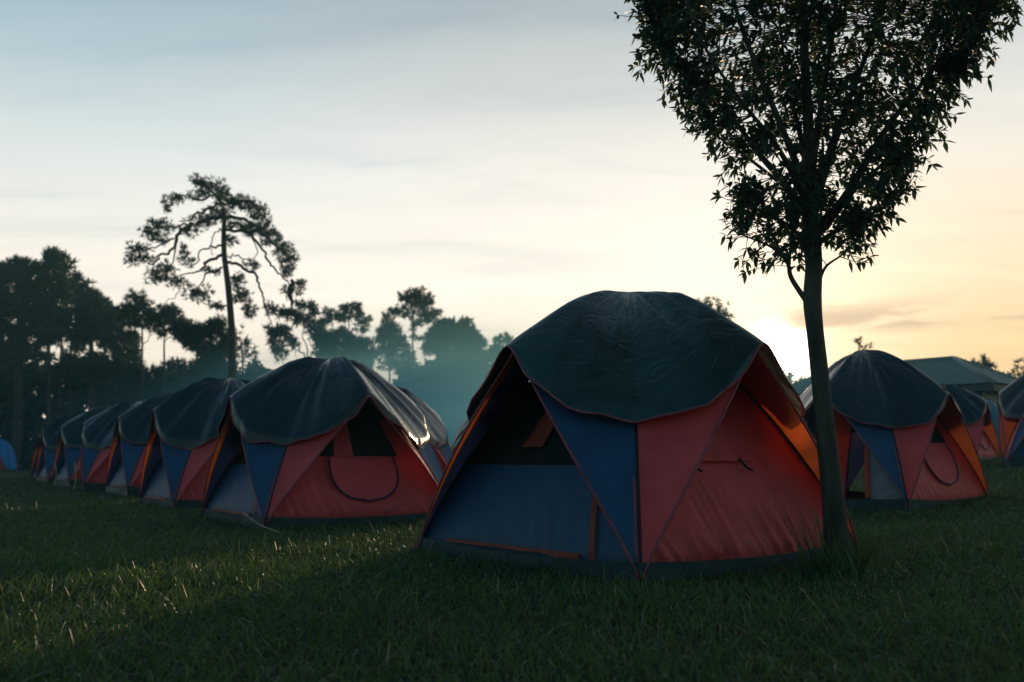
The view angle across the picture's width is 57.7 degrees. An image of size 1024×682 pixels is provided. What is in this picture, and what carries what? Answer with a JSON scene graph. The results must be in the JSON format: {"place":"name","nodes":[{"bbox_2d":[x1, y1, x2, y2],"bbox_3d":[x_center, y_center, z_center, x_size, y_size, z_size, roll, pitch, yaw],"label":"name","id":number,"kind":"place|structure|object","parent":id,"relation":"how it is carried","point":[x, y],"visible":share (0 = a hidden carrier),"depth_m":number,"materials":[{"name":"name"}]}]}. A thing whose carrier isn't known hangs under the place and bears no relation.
{"place":"outdoors","nodes":[
{"label":"outdoors","id":0,"kind":"place"},
{"bbox_2d":[0,455,1023,681],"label":"ground","id":1,"kind":"structure","parent":0,"point":[24,471],"depth_m":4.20,"materials":[{"name":"green plant"}]},
{"bbox_2d":[0,439,16,469],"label":"dome tent","id":2,"kind":"object","parent":1,"relation":"on","point":[8,460],"visible":1,"depth_m":59.15,"materials":[{"name":"blue fabric"}]},
{"bbox_2d":[0,456,5,469],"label":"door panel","id":3,"kind":"structure","parent":2,"relation":"in","point":[2,467],"depth_m":58.60,"materials":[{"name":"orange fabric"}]},
{"bbox_2d":[30,434,40,478],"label":"camping tent","id":4,"kind":"object","parent":1,"relation":"on","point":[33,468],"visible":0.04,"depth_m":32.71,"materials":[{"name":"red fabric"}]},
{"bbox_2d":[0,245,85,468],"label":"dark tree","id":5,"kind":"object","parent":1,"relation":"on","point":[31,305],"visible":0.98,"depth_m":61.82,"materials":[{"name":"green plant"}]},
{"bbox_2d":[36,412,84,481],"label":"camping tent","id":6,"kind":"object","parent":1,"relation":"on","point":[50,432],"visible":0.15,"depth_m":28.87,"materials":[{"name":"blue fabric"}]},
{"bbox_2d":[38,463,46,477],"bbox_3d":[-14.470,3.986,28.945,0.239,0.701,2.336,5,-9,-34],"label":"door panel","id":7,"kind":"structure","parent":6,"relation":"in","point":[42,473],"depth_m":29.19,"materials":[{"name":"grey fabric"}]},
{"bbox_2d":[0,352,144,467],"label":"undergrowth bush","id":8,"kind":"object","parent":1,"relation":"on","point":[34,422],"visible":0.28,"depth_m":69.15,"materials":[{"name":"green plant"}]},
{"bbox_2d":[52,407,107,485],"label":"camping tent","id":9,"kind":"object","parent":1,"relation":"on","point":[69,449],"visible":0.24,"depth_m":25.37,"materials":[{"name":"blue fabric"}]},
{"bbox_2d":[54,460,67,480],"bbox_3d":[-12.246,3.572,25.553,0.245,0.742,2.319,5,-9,-36],"label":"door panel","id":10,"kind":"structure","parent":9,"relation":"in","point":[62,473],"depth_m":25.77,"materials":[{"name":"grey fabric"}]},
{"bbox_2d":[56,273,144,417],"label":"dark tree","id":11,"kind":"object","parent":1,"relation":"on","point":[94,322],"visible":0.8,"depth_m":65.86,"materials":[{"name":"green plant"}]},
{"bbox_2d":[73,401,141,490],"bbox_3d":[-9.274,2.589,22.765,2.589,2.222,2.469,3,-8,-25],"label":"camping tent","id":12,"kind":"object","parent":1,"relation":"on","point":[97,434],"visible":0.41,"depth_m":21.77,"materials":[{"name":"blue fabric"}]},
{"bbox_2d":[110,287,161,401],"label":"slim pine","id":13,"kind":"object","parent":1,"relation":"on","point":[131,315],"visible":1,"depth_m":55.36,"materials":[{"name":"green plant"}]},
{"bbox_2d":[105,393,172,495],"bbox_3d":[-7.194,2.227,19.909,2.456,2.211,2.445,5,-9,-33],"label":"camping tent","id":14,"kind":"object","parent":1,"relation":"on","point":[128,449],"visible":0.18,"depth_m":19.09,"materials":[{"name":"blue fabric"}]},
{"bbox_2d":[108,460,125,487],"bbox_3d":[-8.043,2.765,19.263,0.244,0.703,2.258,5,-9,-33],"label":"door panel","id":15,"kind":"structure","parent":14,"relation":"in","point":[118,478],"depth_m":19.51,"materials":[{"name":"grey fabric"}]},
{"bbox_2d":[109,356,214,403],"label":"leafy tree","id":16,"kind":"object","parent":1,"relation":"on","point":[129,374],"visible":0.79,"depth_m":57.77,"materials":[{"name":"green plant"}]},
{"bbox_2d":[145,301,184,393],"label":"slim pine","id":17,"kind":"object","parent":1,"relation":"on","point":[167,313],"visible":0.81,"depth_m":56.36,"materials":[{"name":"green plant"}]},
{"bbox_2d":[139,378,250,508],"bbox_3d":[-4.754,1.706,15.498,2.431,2.172,2.410,5,-9,-33],"label":"camping tent","id":18,"kind":"object","parent":1,"relation":"on","point":[183,434],"visible":0.52,"depth_m":14.64,"materials":[{"name":"blue fabric"}]},
{"bbox_2d":[142,462,171,500],"bbox_3d":[-5.563,2.273,14.880,0.221,0.691,2.230,5,-9,-34],"label":"door panel","id":19,"kind":"structure","parent":18,"relation":"in","point":[157,486],"depth_m":15.09,"materials":[{"name":"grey fabric"}]},
{"bbox_2d":[168,313,237,381],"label":"leafy tree","id":20,"kind":"object","parent":1,"relation":"on","point":[191,335],"visible":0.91,"depth_m":49.89,"materials":[{"name":"green plant"}]},
{"bbox_2d":[168,361,252,392],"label":"misty bush","id":21,"kind":"object","parent":1,"relation":"on","point":[222,374],"visible":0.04,"depth_m":82.75,"materials":[{"name":"green plant"}]},
{"bbox_2d":[122,172,306,378],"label":"pine tree","id":22,"kind":"object","parent":1,"relation":"on","point":[252,207],"visible":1,"depth_m":40.59,"materials":[{"name":"green plant"}]},
{"bbox_2d":[223,324,260,379],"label":"leafy tree","id":23,"kind":"object","parent":1,"relation":"on","point":[243,352],"visible":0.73,"depth_m":50.19,"materials":[{"name":"green plant"}]},
{"bbox_2d":[239,360,272,380],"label":"misty bush","id":24,"kind":"object","parent":1,"relation":"on","point":[253,371],"visible":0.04,"depth_m":82.08,"materials":[{"name":"green plant"}]},
{"bbox_2d":[242,512,279,532],"bbox_3d":[-2.593,1.871,9.592,0.011,0.156,1.108,5,-9,-35],"label":"guy rope","id":25,"kind":"object","parent":1,"relation":"on","point":[260,524],"visible":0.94,"depth_m":9.60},
{"bbox_2d":[261,297,346,363],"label":"spreading pine","id":26,"kind":"object","parent":1,"relation":"on","point":[319,334],"visible":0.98,"depth_m":51.83,"materials":[{"name":"green plant"}]},
{"bbox_2d":[201,356,442,529],"bbox_3d":[-2.335,1.244,11.687,2.533,2.095,2.517,5,-9,-34],"label":"camping tent","id":27,"kind":"object","parent":1,"relation":"on","point":[337,439],"visible":0.96,"depth_m":10.87,"materials":[{"name":"red fabric"}]},
{"bbox_2d":[206,464,260,516],"bbox_3d":[-3.199,1.794,11.041,0.243,0.647,2.320,5,-9,-34],"label":"door panel","id":28,"kind":"structure","parent":27,"relation":"in","point":[234,491],"depth_m":11.20,"materials":[{"name":"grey fabric"}]},
{"bbox_2d":[231,447,245,463],"bbox_3d":[-2.857,1.035,11.373,0.603,0.941,1.869,5,-9,-34],"label":"mesh window","id":29,"kind":"structure","parent":27,"relation":"in","point":[240,458],"depth_m":11.75,"materials":[{"name":"black fabric"}]},
{"bbox_2d":[319,397,396,455],"bbox_3d":[-1.992,0.966,11.217,0.554,0.843,1.740,-10,-13,55],"label":"mesh window","id":30,"kind":"structure","parent":27,"relation":"in","point":[367,436],"depth_m":11.21,"materials":[{"name":"black fabric"}]},
{"bbox_2d":[310,323,381,367],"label":"leafy tree","id":31,"kind":"object","parent":1,"relation":"on","point":[355,348],"visible":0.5,"depth_m":57.69,"materials":[{"name":"green plant"}]},
{"bbox_2d":[316,300,379,345],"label":"slim pine","id":32,"kind":"object","parent":1,"relation":"on","point":[343,316],"visible":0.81,"depth_m":60.43,"materials":[{"name":"green plant"}]},
{"bbox_2d":[371,310,417,382],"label":"conical pine","id":33,"kind":"object","parent":1,"relation":"on","point":[388,332],"visible":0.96,"depth_m":61.91,"materials":[{"name":"green plant"}]},
{"bbox_2d":[371,360,427,389],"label":"misty bush","id":34,"kind":"object","parent":1,"relation":"on","point":[404,376],"visible":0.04,"depth_m":86.70,"materials":[{"name":"green plant"}]},
{"bbox_2d":[386,284,442,392],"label":"round pine","id":35,"kind":"object","parent":1,"relation":"on","point":[413,298],"visible":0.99,"depth_m":60.41,"materials":[{"name":"green plant"}]},
{"bbox_2d":[396,386,452,471],"bbox_3d":[-2.400,1.863,17.000,2.402,2.139,2.396,4,-8,-30],"label":"camping tent","id":36,"kind":"object","parent":1,"relation":"on","point":[437,430],"visible":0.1,"depth_m":17.02,"materials":[{"name":"grey fabric"}]},
{"bbox_2d":[408,347,477,449],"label":"misty bush","id":37,"kind":"object","parent":1,"relation":"on","point":[435,392],"visible":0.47,"depth_m":82.64,"materials":[{"name":"green plant"}]},
{"bbox_2d":[418,315,488,445],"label":"leafy tree","id":38,"kind":"object","parent":1,"relation":"on","point":[464,336],"visible":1,"depth_m":59.81,"materials":[{"name":"green plant"}]},
{"bbox_2d":[451,418,486,464],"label":"camping tent","id":39,"kind":"object","parent":1,"relation":"on","point":[461,429],"visible":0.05,"depth_m":19.98,"materials":[{"name":"grey fabric"}]},
{"bbox_2d":[458,343,529,438],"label":"misty bush","id":40,"kind":"object","parent":1,"relation":"on","point":[476,373],"visible":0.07,"depth_m":80.95,"materials":[{"name":"green plant"}]},
{"bbox_2d":[489,330,512,358],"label":"slim pine","id":41,"kind":"object","parent":1,"relation":"on","point":[506,339],"visible":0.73,"depth_m":58.20,"materials":[{"name":"green plant"}]},
{"bbox_2d":[400,290,858,584],"bbox_3d":[0.930,0.671,7.357,2.621,2.157,2.567,6,-9,-39],"label":"camping tent","id":42,"kind":"object","parent":1,"relation":"on","point":[635,434],"visible":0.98,"depth_m":6.51,"materials":[{"name":"red fabric"}]},
{"bbox_2d":[466,382,575,464],"bbox_3d":[0.442,0.440,7.009,0.618,0.979,1.915,6,-9,-39],"label":"mesh window","id":43,"kind":"structure","parent":42,"relation":"in","point":[502,445],"depth_m":7.19,"materials":[{"name":"black fabric"}]},
{"bbox_2d":[425,464,629,561],"bbox_3d":[0.116,1.226,6.639,0.247,0.673,2.378,6,-9,-39],"label":"door panel","id":44,"kind":"structure","parent":42,"relation":"in","point":[548,507],"depth_m":6.63,"materials":[{"name":"blue fabric"}]},
{"bbox_2d":[694,296,736,320],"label":"pine tree","id":45,"kind":"object","parent":1,"relation":"on","point":[725,313],"visible":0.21,"depth_m":70.47,"materials":[{"name":"green plant"}]},
{"bbox_2d":[783,369,804,382],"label":"tree","id":46,"kind":"object","parent":1,"relation":"on","point":[789,377],"visible":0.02,"depth_m":90.06,"materials":[{"name":"green plant"}]},
{"bbox_2d":[774,490,860,574],"bbox_3d":[1.989,1.220,5.906,0.356,0.539,0.706,6,-9,-40],"label":"grass tuft","id":47,"kind":"object","parent":1,"relation":"on","point":[812,558],"visible":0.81,"depth_m":5.96,"materials":[{"name":"green plant"}]},
{"bbox_2d":[614,0,1023,570],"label":"broadleaf tree","id":48,"kind":"object","parent":1,"relation":"on","point":[806,197],"visible":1,"depth_m":6.30,"materials":[{"name":"green plant"}]},
{"bbox_2d":[814,541,858,578],"bbox_3d":[2.040,1.357,5.831,0.292,0.242,0.332,-4,-8,30],"label":"grass tuft","id":49,"kind":"object","parent":1,"relation":"on","point":[838,560],"visible":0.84,"depth_m":5.78,"materials":[{"name":"green plant"}]},
{"bbox_2d":[833,519,885,573],"bbox_3d":[2.242,1.312,6.000,0.355,0.361,0.467,0,-7,0],"label":"grass tuft","id":50,"kind":"object","parent":1,"relation":"on","point":[855,552],"visible":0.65,"depth_m":5.95,"materials":[{"name":"green plant"}]},
{"bbox_2d":[853,336,872,350],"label":"slim pine","id":51,"kind":"object","parent":1,"relation":"on","point":[859,343],"visible":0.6,"depth_m":66.44,"materials":[{"name":"green plant"}]},
{"bbox_2d":[799,349,988,511],"bbox_3d":[4.750,1.163,12.352,2.218,2.115,2.217,6,-9,-39],"label":"camping tent","id":52,"kind":"object","parent":1,"relation":"on","point":[903,436],"visible":0.82,"depth_m":11.57,"materials":[{"name":"red fabric"}]},
{"bbox_2d":[802,405,815,436],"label":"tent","id":53,"kind":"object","parent":52,"relation":"in","point":[809,420],"depth_m":12.34,"materials":[{"name":"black fabric"}]},
{"bbox_2d":[868,449,901,498],"bbox_3d":[4.488,1.280,11.379,0.328,1.280,0.908,-1,-7,6],"label":"door panel","id":54,"kind":"structure","parent":52,"relation":"in","point":[881,487],"depth_m":11.15,"materials":[{"name":"fabric"}]},
{"bbox_2d":[930,426,943,442],"bbox_3d":[5.086,0.881,11.968,1.541,0.860,0.490,6,-9,-39],"label":"mesh window","id":55,"kind":"structure","parent":52,"relation":"in","point":[935,438],"depth_m":11.97,"materials":[{"name":"black fabric"}]},
{"bbox_2d":[791,356,1017,404],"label":"tiled house","id":56,"kind":"structure","parent":1,"relation":"on","point":[985,382],"depth_m":37.55,"materials":[{"name":"tile"}]},
{"bbox_2d":[939,384,999,459],"bbox_3d":[11.498,2.208,24.914,2.387,2.125,2.407,-6,-10,41],"label":"camping tent","id":57,"kind":"object","parent":1,"relation":"on","point":[974,408],"visible":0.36,"depth_m":24.22,"materials":[{"name":"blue fabric"}]},
{"bbox_2d":[963,353,1001,371],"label":"leafy tree","id":58,"kind":"object","parent":1,"relation":"on","point":[983,361],"visible":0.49,"depth_m":62.10,"materials":[{"name":"green plant"}]},
{"bbox_2d":[983,398,1000,454],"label":"dome tent","id":59,"kind":"object","parent":1,"relation":"on","point":[993,406],"visible":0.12,"depth_m":32.18,"materials":[{"name":"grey fabric"}]},
{"bbox_2d":[997,374,1023,465],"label":"camping tent","id":60,"kind":"object","parent":1,"relation":"on","point":[1010,400],"visible":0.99,"depth_m":20.00,"materials":[{"name":"blue fabric"}]},
{"bbox_2d":[1010,439,1023,456],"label":"door panel","id":61,"kind":"structure","parent":60,"relation":"in","point":[1019,452],"depth_m":19.30,"materials":[{"name":"blue fabric"}]},
{"bbox_2d":[998,357,1023,376],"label":"leafy tree","id":62,"kind":"object","parent":1,"relation":"on","point":[1017,368],"visible":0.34,"depth_m":63.86,"materials":[{"name":"green plant"}]},
{"bbox_2d":[0,0,1023,417],"label":"sky","id":63,"kind":"structure","parent":0,"point":[506,160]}
]}

